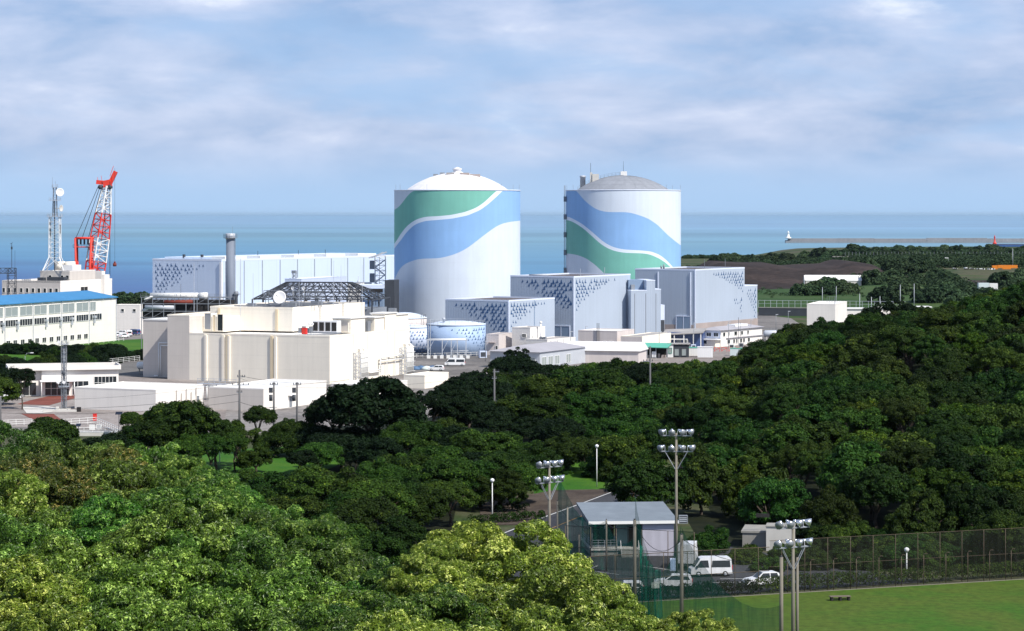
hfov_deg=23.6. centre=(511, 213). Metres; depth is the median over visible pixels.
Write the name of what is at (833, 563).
sports fence
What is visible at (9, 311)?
window
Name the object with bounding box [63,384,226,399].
overhead wire
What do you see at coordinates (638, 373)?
park tree
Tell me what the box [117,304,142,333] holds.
building
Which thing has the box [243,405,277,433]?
park tree
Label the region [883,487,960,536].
hillside tree
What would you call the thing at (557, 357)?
window
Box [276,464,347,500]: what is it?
park tree
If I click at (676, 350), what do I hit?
window
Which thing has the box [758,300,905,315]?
retaining wall
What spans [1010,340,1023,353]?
hillside tree
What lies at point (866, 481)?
hillside tree
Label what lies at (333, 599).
broadleaf tree
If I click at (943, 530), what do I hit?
hillfoot bush
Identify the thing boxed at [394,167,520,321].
reactor tower
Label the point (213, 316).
door
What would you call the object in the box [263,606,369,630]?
broadleaf tree
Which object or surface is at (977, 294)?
hillside tree
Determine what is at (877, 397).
hillside tree
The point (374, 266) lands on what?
stair tower
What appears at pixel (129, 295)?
pine tree
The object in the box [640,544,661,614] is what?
gathered net
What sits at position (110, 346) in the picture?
bank tree
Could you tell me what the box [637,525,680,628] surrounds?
sports net
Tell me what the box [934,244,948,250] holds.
shore tree
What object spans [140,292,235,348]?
pipe rack
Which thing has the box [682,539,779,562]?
net rope
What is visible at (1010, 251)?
shore tree
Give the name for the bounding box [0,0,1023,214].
sky
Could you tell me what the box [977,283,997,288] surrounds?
container cabin
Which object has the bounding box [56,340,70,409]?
camera mast
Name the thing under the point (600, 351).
warehouse
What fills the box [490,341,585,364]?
barrack
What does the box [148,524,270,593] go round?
broadleaf tree
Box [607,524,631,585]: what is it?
sports net
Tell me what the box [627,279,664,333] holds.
annex building
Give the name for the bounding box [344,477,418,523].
park tree
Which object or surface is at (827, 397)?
hillside tree
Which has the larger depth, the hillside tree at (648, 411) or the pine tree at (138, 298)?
the pine tree at (138, 298)
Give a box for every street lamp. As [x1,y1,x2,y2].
[490,478,493,521]
[595,444,598,486]
[904,547,908,580]
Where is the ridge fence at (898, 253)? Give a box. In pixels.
[832,252,1001,256]
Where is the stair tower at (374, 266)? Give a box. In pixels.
[369,252,386,283]
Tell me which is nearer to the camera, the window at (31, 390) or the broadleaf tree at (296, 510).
the broadleaf tree at (296, 510)
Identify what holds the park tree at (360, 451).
on the ground at (768, 276)
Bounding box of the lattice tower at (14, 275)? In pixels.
[0,242,16,294]
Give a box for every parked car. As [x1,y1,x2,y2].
[118,333,129,337]
[428,365,443,370]
[621,580,643,595]
[654,573,692,587]
[742,570,779,584]
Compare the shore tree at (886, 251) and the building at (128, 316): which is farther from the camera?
the shore tree at (886, 251)
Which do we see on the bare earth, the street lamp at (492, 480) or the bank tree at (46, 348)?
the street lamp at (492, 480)
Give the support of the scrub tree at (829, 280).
on the ground at (768, 276)
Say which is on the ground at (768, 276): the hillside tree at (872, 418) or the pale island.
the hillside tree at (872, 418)
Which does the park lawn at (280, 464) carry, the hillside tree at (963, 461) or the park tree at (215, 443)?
the park tree at (215, 443)
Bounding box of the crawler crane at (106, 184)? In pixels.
[73,166,117,270]
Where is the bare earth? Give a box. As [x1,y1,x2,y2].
[480,489,607,524]
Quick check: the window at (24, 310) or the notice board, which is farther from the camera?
the window at (24, 310)
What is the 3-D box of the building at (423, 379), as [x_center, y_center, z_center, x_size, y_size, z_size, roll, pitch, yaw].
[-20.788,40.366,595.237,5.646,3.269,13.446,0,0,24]
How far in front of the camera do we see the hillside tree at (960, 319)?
460.09 m
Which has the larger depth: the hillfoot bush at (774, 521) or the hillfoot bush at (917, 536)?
the hillfoot bush at (774, 521)
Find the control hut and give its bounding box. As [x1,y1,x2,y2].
[807,296,846,324]
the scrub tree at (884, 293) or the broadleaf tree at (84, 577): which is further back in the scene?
the scrub tree at (884, 293)
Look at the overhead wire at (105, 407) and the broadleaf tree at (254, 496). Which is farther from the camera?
the overhead wire at (105, 407)
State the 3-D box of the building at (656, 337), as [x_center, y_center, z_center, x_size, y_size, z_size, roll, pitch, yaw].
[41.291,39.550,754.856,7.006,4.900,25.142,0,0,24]
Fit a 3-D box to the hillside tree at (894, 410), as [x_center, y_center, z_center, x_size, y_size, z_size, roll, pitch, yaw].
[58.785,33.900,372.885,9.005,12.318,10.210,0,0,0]
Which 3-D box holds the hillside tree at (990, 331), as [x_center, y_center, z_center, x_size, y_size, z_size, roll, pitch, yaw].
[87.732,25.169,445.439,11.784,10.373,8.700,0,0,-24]
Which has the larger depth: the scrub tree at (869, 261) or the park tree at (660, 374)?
the scrub tree at (869, 261)
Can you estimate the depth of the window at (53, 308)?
773.62 m
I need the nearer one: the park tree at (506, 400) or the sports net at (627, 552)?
the sports net at (627, 552)
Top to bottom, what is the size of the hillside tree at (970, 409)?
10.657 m
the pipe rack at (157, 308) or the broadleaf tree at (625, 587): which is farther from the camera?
the pipe rack at (157, 308)
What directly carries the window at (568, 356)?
in the barrack
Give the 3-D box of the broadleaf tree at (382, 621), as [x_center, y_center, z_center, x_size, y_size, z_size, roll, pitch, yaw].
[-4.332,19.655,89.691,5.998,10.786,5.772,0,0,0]
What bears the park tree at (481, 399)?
on the ground at (768, 276)
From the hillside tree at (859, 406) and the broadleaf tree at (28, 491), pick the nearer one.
the broadleaf tree at (28, 491)
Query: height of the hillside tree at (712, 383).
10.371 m
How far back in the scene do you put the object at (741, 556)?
294.07 m
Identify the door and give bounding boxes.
[212,315,215,330]
[289,396,292,407]
[555,326,568,336]
[629,527,637,545]
[661,320,663,331]
[671,559,673,569]
[676,316,689,328]
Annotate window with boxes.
[5,307,17,316]
[5,319,17,326]
[16,382,35,395]
[20,306,32,315]
[20,318,32,325]
[34,305,46,314]
[34,317,46,324]
[45,382,68,395]
[48,304,60,313]
[48,316,60,323]
[62,303,74,312]
[62,315,74,322]
[72,381,88,394]
[76,302,88,311]
[76,314,88,321]
[80,286,87,290]
[90,302,95,310]
[90,313,101,319]
[94,376,116,384]
[217,314,222,330]
[542,357,546,364]
[548,356,552,363]
[555,355,559,363]
[566,354,570,362]
[674,348,678,355]
[682,348,686,355]
[756,513,768,517]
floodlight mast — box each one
[535,459,564,526]
[657,429,695,572]
[774,518,812,630]
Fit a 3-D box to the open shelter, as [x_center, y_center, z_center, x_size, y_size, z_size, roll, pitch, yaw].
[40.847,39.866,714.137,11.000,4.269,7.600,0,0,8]
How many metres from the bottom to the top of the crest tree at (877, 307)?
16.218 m
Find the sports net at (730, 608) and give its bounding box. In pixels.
[682,529,778,630]
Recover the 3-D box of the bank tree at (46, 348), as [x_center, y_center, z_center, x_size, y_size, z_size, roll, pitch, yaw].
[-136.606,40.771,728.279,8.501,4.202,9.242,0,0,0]
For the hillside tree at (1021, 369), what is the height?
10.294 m
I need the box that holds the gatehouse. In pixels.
[6,362,120,396]
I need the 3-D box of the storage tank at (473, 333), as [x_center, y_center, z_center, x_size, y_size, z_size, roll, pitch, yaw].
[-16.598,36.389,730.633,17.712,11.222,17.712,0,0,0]
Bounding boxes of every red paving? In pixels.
[19,396,74,404]
[23,414,60,419]
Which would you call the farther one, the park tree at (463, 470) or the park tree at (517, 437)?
the park tree at (517, 437)
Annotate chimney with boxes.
[226,226,238,303]
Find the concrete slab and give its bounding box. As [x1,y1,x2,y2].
[43,407,80,411]
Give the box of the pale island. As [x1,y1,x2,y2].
[23,406,55,412]
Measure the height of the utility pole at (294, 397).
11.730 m
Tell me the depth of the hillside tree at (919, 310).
517.19 m
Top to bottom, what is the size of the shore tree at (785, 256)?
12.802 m
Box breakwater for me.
[785,238,1023,242]
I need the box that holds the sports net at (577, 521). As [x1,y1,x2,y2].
[558,479,605,569]
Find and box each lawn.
[0,339,142,360]
[202,447,338,481]
[534,461,607,493]
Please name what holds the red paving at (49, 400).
on the forecourt
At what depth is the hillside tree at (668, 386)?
461.36 m
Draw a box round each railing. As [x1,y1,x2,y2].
[48,336,123,344]
[68,417,119,430]
[79,427,117,431]
[110,356,139,361]
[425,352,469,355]
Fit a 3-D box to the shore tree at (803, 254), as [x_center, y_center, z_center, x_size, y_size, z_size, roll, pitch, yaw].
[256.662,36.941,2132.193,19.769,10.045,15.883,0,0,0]
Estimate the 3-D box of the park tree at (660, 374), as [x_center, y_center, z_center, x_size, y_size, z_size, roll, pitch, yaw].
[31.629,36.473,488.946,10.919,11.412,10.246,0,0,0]
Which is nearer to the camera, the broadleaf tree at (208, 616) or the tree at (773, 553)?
the broadleaf tree at (208, 616)
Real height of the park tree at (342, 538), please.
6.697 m
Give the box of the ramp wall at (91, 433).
[80,432,109,435]
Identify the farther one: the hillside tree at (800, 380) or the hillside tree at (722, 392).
the hillside tree at (722, 392)
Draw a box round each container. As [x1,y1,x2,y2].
[689,347,697,355]
[697,346,712,356]
[730,348,742,355]
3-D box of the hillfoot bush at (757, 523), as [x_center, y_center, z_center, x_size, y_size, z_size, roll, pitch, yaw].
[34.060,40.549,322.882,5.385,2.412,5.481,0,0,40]
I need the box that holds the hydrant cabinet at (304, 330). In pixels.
[302,328,307,333]
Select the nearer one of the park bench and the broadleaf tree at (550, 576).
the broadleaf tree at (550, 576)
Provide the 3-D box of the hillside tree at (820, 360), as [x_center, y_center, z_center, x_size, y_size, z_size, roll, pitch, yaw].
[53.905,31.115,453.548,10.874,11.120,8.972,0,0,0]
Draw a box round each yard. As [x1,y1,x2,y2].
[10,316,798,432]
[119,361,166,378]
[647,344,746,363]
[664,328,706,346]
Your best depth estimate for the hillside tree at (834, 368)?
428.33 m
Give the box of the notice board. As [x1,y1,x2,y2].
[89,424,101,431]
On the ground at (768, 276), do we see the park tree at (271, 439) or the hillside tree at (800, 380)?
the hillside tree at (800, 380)
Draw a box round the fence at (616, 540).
[565,525,694,569]
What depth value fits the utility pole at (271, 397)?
444.85 m
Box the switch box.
[670,558,673,570]
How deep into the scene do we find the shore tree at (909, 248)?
2044.19 m
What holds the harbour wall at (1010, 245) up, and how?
in the sea
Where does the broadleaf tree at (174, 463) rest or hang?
on the ground at (768, 276)
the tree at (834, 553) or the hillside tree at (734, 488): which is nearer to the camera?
the tree at (834, 553)
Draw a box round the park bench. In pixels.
[829,595,850,600]
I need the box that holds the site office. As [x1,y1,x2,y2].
[704,317,763,346]
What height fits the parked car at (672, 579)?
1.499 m
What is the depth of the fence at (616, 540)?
288.57 m
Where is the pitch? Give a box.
[638,579,1023,630]
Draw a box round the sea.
[0,215,1023,294]
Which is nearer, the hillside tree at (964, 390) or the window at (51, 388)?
the hillside tree at (964, 390)
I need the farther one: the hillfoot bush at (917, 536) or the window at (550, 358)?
the window at (550, 358)
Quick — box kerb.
[641,579,1021,601]
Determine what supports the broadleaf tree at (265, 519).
on the ground at (768, 276)
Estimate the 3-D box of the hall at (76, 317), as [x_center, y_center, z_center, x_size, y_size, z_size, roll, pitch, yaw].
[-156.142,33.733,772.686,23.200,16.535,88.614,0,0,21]
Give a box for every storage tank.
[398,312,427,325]
[408,322,429,351]
[427,318,485,355]
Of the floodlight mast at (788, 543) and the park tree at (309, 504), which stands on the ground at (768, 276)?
the park tree at (309, 504)
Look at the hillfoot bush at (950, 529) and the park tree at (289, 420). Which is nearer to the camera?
the hillfoot bush at (950, 529)
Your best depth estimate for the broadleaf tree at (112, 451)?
186.14 m
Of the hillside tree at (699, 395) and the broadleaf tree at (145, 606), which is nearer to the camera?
the broadleaf tree at (145, 606)
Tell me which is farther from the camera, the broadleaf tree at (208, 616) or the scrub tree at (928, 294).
the scrub tree at (928, 294)
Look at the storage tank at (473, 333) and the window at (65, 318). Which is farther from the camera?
the window at (65, 318)
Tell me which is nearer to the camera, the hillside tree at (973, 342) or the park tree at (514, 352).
the hillside tree at (973, 342)
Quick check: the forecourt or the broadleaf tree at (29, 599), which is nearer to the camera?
the broadleaf tree at (29, 599)
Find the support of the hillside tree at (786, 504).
on the ground at (768, 276)
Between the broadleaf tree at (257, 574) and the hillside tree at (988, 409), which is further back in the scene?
the hillside tree at (988, 409)
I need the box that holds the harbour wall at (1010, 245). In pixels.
[995,244,1023,246]
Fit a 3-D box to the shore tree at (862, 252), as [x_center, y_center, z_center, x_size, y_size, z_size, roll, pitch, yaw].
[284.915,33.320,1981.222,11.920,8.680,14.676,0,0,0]
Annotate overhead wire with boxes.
[2,394,235,408]
[15,401,237,413]
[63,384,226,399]
[502,363,647,373]
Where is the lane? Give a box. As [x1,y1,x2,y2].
[503,466,682,537]
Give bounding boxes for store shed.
[847,307,864,314]
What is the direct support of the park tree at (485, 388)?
on the ground at (768, 276)
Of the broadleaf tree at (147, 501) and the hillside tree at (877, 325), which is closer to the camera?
the broadleaf tree at (147, 501)
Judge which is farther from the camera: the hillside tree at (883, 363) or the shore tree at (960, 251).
the shore tree at (960, 251)
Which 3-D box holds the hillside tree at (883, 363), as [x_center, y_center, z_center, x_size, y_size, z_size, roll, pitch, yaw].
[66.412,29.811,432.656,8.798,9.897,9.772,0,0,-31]
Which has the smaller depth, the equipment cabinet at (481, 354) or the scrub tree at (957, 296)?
the equipment cabinet at (481, 354)
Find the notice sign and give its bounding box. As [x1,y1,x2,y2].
[652,583,658,587]
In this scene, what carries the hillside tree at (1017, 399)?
on the ground at (768, 276)
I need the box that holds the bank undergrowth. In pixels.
[757,283,923,297]
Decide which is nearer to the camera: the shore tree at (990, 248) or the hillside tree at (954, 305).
the hillside tree at (954, 305)
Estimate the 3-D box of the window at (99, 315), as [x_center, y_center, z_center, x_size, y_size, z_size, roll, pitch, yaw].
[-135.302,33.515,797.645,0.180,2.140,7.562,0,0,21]
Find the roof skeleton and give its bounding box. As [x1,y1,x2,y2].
[252,282,389,315]
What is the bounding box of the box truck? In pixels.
[678,541,697,568]
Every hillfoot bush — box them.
[751,518,775,524]
[764,511,801,526]
[795,523,822,542]
[805,524,840,550]
[814,509,846,527]
[822,521,870,551]
[848,520,876,529]
[856,529,893,550]
[868,535,901,549]
[891,531,935,542]
[903,522,941,539]
[908,527,953,539]
[936,528,959,541]
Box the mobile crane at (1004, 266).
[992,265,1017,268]
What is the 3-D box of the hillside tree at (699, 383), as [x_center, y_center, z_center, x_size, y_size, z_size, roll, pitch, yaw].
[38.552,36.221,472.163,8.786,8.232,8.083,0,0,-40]
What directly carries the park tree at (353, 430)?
on the ground at (768, 276)
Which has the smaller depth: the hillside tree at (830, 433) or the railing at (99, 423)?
the hillside tree at (830, 433)
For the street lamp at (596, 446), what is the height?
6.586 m
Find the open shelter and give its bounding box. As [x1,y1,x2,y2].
[645,343,671,357]
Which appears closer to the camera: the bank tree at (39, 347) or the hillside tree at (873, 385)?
the hillside tree at (873, 385)
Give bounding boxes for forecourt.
[1,376,225,428]
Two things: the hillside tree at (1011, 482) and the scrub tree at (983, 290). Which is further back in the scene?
the scrub tree at (983, 290)
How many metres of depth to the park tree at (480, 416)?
438.61 m
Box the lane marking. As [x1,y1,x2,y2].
[505,492,610,532]
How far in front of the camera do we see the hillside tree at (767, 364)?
470.94 m
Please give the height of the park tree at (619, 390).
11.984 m
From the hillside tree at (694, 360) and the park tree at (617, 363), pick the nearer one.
the park tree at (617, 363)
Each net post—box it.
[556,500,557,560]
[567,506,567,550]
[578,534,579,552]
[605,519,606,570]
[633,519,636,595]
[680,533,683,612]
[779,556,782,630]
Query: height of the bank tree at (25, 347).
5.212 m
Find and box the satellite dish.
[273,291,285,305]
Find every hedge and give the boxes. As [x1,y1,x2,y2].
[237,472,291,477]
[467,510,545,523]
[489,502,529,512]
[620,578,762,600]
[754,559,1023,592]
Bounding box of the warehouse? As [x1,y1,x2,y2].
[564,341,648,362]
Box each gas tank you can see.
[136,362,142,373]
[763,330,776,339]
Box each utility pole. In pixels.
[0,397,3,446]
[232,370,248,452]
[269,382,277,424]
[292,382,300,420]
[492,369,498,430]
[643,346,652,384]
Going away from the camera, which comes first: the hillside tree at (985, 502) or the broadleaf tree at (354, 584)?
the broadleaf tree at (354, 584)
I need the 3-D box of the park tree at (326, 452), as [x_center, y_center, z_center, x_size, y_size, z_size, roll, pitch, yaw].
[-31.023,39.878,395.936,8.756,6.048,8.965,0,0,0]
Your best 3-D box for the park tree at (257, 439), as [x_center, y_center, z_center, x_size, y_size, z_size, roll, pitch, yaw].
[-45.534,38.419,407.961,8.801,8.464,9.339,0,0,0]
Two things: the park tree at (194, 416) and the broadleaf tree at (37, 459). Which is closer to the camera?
the broadleaf tree at (37, 459)
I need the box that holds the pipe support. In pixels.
[426,339,469,357]
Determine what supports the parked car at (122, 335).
on the yard at (474, 363)
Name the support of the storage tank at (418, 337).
on the yard at (474, 363)
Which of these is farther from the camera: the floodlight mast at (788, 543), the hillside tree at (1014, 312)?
the hillside tree at (1014, 312)
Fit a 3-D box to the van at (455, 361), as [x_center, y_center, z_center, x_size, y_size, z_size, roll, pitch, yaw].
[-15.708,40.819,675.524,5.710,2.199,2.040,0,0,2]
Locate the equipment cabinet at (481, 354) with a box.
[478,351,486,357]
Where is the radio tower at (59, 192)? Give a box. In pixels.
[42,177,64,270]
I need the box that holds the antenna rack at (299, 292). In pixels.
[263,287,321,307]
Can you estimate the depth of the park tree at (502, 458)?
368.63 m
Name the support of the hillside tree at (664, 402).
on the ground at (768, 276)
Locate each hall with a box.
[0,290,117,345]
[152,250,393,303]
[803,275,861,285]
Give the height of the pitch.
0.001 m
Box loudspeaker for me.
[678,515,687,523]
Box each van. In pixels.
[130,329,140,334]
[444,358,464,365]
[688,555,732,576]
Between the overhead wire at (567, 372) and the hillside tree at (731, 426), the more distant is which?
the overhead wire at (567, 372)
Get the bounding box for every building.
[2,261,111,294]
[74,381,202,410]
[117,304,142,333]
[143,284,414,383]
[208,379,326,410]
[285,270,346,301]
[330,379,407,393]
[348,276,371,301]
[351,279,398,311]
[404,371,448,388]
[445,296,554,336]
[486,332,511,354]
[510,267,630,340]
[512,321,544,346]
[526,336,575,343]
[578,328,633,341]
[621,332,670,342]
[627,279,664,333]
[635,259,757,328]
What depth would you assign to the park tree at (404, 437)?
395.68 m
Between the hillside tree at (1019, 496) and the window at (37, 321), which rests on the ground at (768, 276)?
the hillside tree at (1019, 496)
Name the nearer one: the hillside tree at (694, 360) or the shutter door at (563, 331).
the hillside tree at (694, 360)
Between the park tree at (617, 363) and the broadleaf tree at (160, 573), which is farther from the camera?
the park tree at (617, 363)
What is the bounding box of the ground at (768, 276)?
[2,246,1023,601]
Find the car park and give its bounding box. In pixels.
[475,533,924,598]
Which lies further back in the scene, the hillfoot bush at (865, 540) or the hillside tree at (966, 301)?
the hillside tree at (966, 301)
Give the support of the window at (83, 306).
in the hall at (76, 317)
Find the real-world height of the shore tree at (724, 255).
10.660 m
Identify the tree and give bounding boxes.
[0,343,12,353]
[0,354,11,364]
[0,357,29,369]
[0,366,32,387]
[0,374,22,401]
[0,420,60,459]
[0,437,102,472]
[0,452,63,502]
[0,458,77,517]
[0,469,51,526]
[0,505,97,590]
[0,510,82,591]
[0,553,71,594]
[0,561,105,620]
[0,572,68,622]
[0,602,115,630]
[7,343,32,354]
[9,368,35,409]
[12,533,154,595]
[16,340,39,353]
[17,466,146,525]
[24,416,79,444]
[28,359,41,362]
[29,344,46,354]
[31,352,56,362]
[37,344,62,354]
[45,346,65,355]
[48,602,157,630]
[50,492,168,548]
[53,355,62,362]
[58,345,78,354]
[58,354,87,362]
[62,440,126,463]
[63,437,104,446]
[66,344,88,355]
[73,457,170,508]
[73,571,171,622]
[74,524,169,573]
[75,444,169,477]
[75,547,226,619]
[77,352,98,362]
[79,342,98,352]
[86,486,203,547]
[87,345,106,352]
[88,498,260,588]
[89,352,110,361]
[90,584,249,630]
[99,343,128,352]
[100,431,134,448]
[102,351,122,362]
[107,350,136,360]
[115,419,181,449]
[116,291,129,303]
[117,292,138,303]
[119,411,139,425]
[120,442,190,479]
[123,425,159,452]
[125,295,137,303]
[130,291,146,303]
[130,401,191,438]
[134,349,142,359]
[138,475,206,510]
[142,400,220,456]
[147,452,214,481]
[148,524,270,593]
[151,608,262,630]
[152,478,251,533]
[158,562,297,617]
[163,433,205,459]
[175,464,251,489]
[179,555,366,612]
[191,432,236,464]
[196,411,240,469]
[202,485,278,513]
[204,600,357,630]
[212,509,285,556]
[213,530,334,588]
[219,504,324,563]
[220,419,263,461]
[223,432,249,470]
[233,445,272,471]
[238,468,274,486]
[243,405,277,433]
[247,471,287,496]
[255,425,298,456]
[257,485,298,502]
[258,513,359,556]
[261,495,329,519]
[262,544,366,588]
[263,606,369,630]
[270,420,315,442]
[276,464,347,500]
[277,417,294,422]
[285,449,319,465]
[292,424,339,448]
[292,589,378,620]
[293,441,345,466]
[302,399,358,428]
[303,490,374,522]
[304,548,382,587]
[305,432,332,443]
[308,433,369,468]
[310,520,352,540]
[312,465,382,501]
[316,375,427,430]
[327,602,438,621]
[331,495,399,537]
[334,426,363,436]
[340,523,378,554]
[343,437,409,465]
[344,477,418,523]
[345,580,365,589]
[354,530,409,564]
[354,582,501,630]
[354,608,445,630]
[355,457,408,482]
[356,428,380,439]
[358,555,432,592]
[359,396,427,429]
[372,421,427,450]
[372,452,440,480]
[377,538,472,598]
[379,514,428,554]
[393,419,443,450]
[393,480,431,502]
[395,445,467,469]
[395,485,450,526]
[398,521,511,582]
[404,458,479,486]
[408,478,453,502]
[410,565,525,630]
[413,390,459,421]
[422,519,535,591]
[424,383,476,409]
[424,479,480,525]
[425,432,489,453]
[427,417,467,440]
[432,425,492,446]
[432,620,496,630]
[436,395,496,426]
[442,370,492,427]
[448,563,628,630]
[449,518,594,618]
[455,404,514,432]
[457,451,503,468]
[457,460,516,507]
[458,428,519,450]
[466,605,566,630]
[467,380,519,431]
[474,467,529,510]
[479,449,521,468]
[482,367,513,382]
[488,354,537,372]
[491,371,537,398]
[492,393,526,431]
[497,431,541,451]
[503,346,530,357]
[505,452,555,472]
[506,395,574,419]
[508,361,563,379]
[508,462,551,502]
[511,416,553,440]
[517,440,562,472]
[518,374,582,399]
[525,583,603,616]
[533,416,586,441]
[542,430,585,469]
[548,365,614,394]
[548,613,605,630]
[551,455,573,475]
[552,391,592,419]
[556,571,641,629]
[557,435,601,470]
[559,363,582,384]
[559,416,598,454]
[570,361,608,367]
[573,389,635,419]
[576,592,658,630]
[579,444,621,476]
[581,366,635,416]
[584,416,644,438]
[591,433,653,463]
[595,455,628,481]
[597,357,626,372]
[602,379,649,415]
[603,458,688,505]
[612,408,664,431]
[614,450,668,480]
[622,362,658,384]
[623,360,648,366]
[624,383,692,407]
[627,425,684,458]
[628,403,670,417]
[645,397,685,407]
[646,368,673,382]
[646,383,673,388]
[648,611,705,630]
[649,436,708,504]
[651,378,675,385]
[651,402,684,425]
[654,362,670,368]
[658,362,684,370]
[659,400,727,444]
[662,364,695,375]
[668,369,701,384]
[668,454,732,514]
[674,379,704,389]
[674,384,712,406]
[677,608,739,630]
[680,442,728,491]
[681,445,745,499]
[684,358,699,362]
[685,525,730,555]
[689,378,721,400]
[690,369,721,381]
[691,362,705,368]
[692,362,742,389]
[695,381,725,385]
[699,360,742,368]
[699,415,774,443]
[701,383,742,400]
[703,393,757,417]
[706,387,752,418]
[707,255,723,260]
[713,423,763,469]
[714,422,763,463]
[715,446,780,482]
[719,253,729,258]
[720,365,764,396]
[720,463,761,517]
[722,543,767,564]
[725,252,742,258]
[726,354,742,360]
[727,257,738,261]
[728,466,802,523]
[733,357,750,366]
[734,362,767,388]
[736,475,811,522]
[737,345,777,364]
[738,257,749,261]
[738,346,748,354]
[741,254,759,259]
[743,385,785,421]
[743,433,788,457]
[745,366,770,387]
[747,339,777,356]
[748,556,786,571]
[749,376,789,416]
[750,359,777,368]
[750,422,818,477]
[755,255,770,259]
[758,392,808,460]
[758,413,818,479]
[762,331,791,353]
[762,381,810,414]
[765,252,779,260]
[765,348,793,365]
[766,440,830,499]
[767,359,827,380]
[767,543,801,560]
[772,377,816,401]
[773,342,835,366]
[775,252,795,259]
[776,323,808,331]
[776,323,811,337]
[778,403,831,424]
[786,352,826,365]
[787,327,822,345]
[788,283,815,295]
[788,420,847,450]
[788,544,834,570]
[791,450,832,481]
[796,250,810,257]
[797,483,861,544]
[798,385,850,412]
[799,330,846,354]
[804,360,848,379]
[806,376,854,392]
[807,332,841,338]
[808,247,828,257]
[809,280,821,285]
[809,316,835,327]
[812,373,840,382]
[813,282,838,294]
[813,322,835,330]
[814,441,895,507]
[817,254,828,259]
[819,276,840,285]
[823,249,844,255]
[825,407,892,434]
[826,333,881,365]
[828,252,841,257]
[828,546,845,565]
[831,322,844,328]
[831,429,887,452]
[832,324,847,332]
[832,397,896,437]
[832,435,881,508]
[833,387,881,408]
[834,549,886,570]
[835,281,860,294]
[837,463,921,529]
[839,249,851,253]
[839,365,893,381]
[840,401,904,432]
[842,323,863,335]
[843,313,892,330]
[844,243,859,250]
[845,325,883,342]
[846,371,907,388]
[848,346,889,367]
[850,245,870,253]
[850,273,864,285]
[850,378,894,392]
[856,257,880,267]
[856,312,880,315]
[859,250,871,254]
[860,269,891,285]
[861,308,885,315]
[861,441,888,520]
[862,301,894,314]
[862,319,904,331]
[864,246,881,251]
[864,441,946,475]
[866,285,904,302]
[870,250,880,254]
[871,354,913,380]
[872,323,942,370]
[872,388,915,429]
[873,546,902,566]
[874,268,906,282]
[875,395,926,432]
[879,430,935,503]
[879,537,925,567]
[880,249,893,254]
[880,259,918,274]
[882,385,931,431]
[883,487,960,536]
[884,299,917,311]
[884,327,924,365]
[888,245,906,252]
[888,277,922,294]
[889,310,897,315]
[891,316,915,326]
[893,325,927,366]
[894,249,906,254]
[896,381,936,405]
[899,310,927,359]
[901,245,914,251]
[902,540,954,569]
[904,466,978,500]
[906,408,981,432]
[907,251,922,254]
[907,367,964,406]
[908,255,936,272]
[908,305,966,324]
[908,334,951,360]
[909,285,946,302]
[912,246,927,251]
[914,307,928,312]
[914,308,952,331]
[915,441,996,504]
[918,350,968,376]
[918,420,978,440]
[919,249,932,254]
[924,402,980,423]
[925,267,950,277]
[926,378,988,402]
[926,532,968,563]
[928,395,988,408]
[929,433,976,451]
[930,249,944,254]
[932,325,966,350]
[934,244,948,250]
[934,281,961,296]
[935,304,958,343]
[936,347,985,376]
[936,534,996,568]
[937,382,998,404]
[939,272,962,281]
[939,481,1007,525]
[939,483,1023,529]
[942,250,954,253]
[943,291,973,303]
[946,244,968,251]
[948,310,990,328]
[950,331,988,376]
[950,448,1016,482]
[954,526,1003,554]
[955,249,968,254]
[957,296,1013,307]
[957,444,1023,471]
[960,315,1013,368]
[961,297,1011,323]
[961,402,1017,423]
[962,367,1023,395]
[965,296,1008,321]
[966,248,979,253]
[970,245,983,249]
[970,324,1012,356]
[970,345,1023,373]
[971,293,987,299]
[971,426,1023,457]
[972,287,997,293]
[973,403,1023,430]
[975,509,1023,566]
[981,333,1023,367]
[982,244,999,253]
[982,390,1019,405]
[985,327,1023,347]
[985,469,1023,493]
[986,271,1021,288]
[988,290,999,296]
[989,288,1006,322]
[993,518,1023,563]
[995,246,1009,251]
[996,427,1023,449]
[997,459,1023,493]
[999,284,1022,326]
[1003,281,1023,303]
[1003,300,1023,325]
[1003,488,1023,513]
[1005,248,1018,253]
[1007,390,1023,405]
[1010,268,1023,281]
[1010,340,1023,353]
[1012,322,1023,328]
[1013,372,1023,388]
[1017,366,1023,374]
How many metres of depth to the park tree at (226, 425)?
400.60 m
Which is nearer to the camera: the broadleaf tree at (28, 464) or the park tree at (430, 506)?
the broadleaf tree at (28, 464)
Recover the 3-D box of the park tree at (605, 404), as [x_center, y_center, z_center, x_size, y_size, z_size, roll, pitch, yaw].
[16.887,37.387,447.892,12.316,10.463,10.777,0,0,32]
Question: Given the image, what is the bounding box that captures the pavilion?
[576,501,678,556]
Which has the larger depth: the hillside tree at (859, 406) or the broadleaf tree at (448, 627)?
the hillside tree at (859, 406)
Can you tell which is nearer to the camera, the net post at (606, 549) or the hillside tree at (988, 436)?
the net post at (606, 549)
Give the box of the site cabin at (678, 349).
[668,343,689,356]
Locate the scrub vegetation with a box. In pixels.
[681,252,1023,292]
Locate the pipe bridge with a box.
[197,378,235,399]
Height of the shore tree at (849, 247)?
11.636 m
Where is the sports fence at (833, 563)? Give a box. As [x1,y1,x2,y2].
[590,528,1016,601]
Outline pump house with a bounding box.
[741,513,795,550]
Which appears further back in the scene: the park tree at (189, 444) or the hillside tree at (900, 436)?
the park tree at (189, 444)
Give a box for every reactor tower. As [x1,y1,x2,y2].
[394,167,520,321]
[564,163,680,278]
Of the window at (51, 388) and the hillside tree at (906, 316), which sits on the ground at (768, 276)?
the hillside tree at (906, 316)

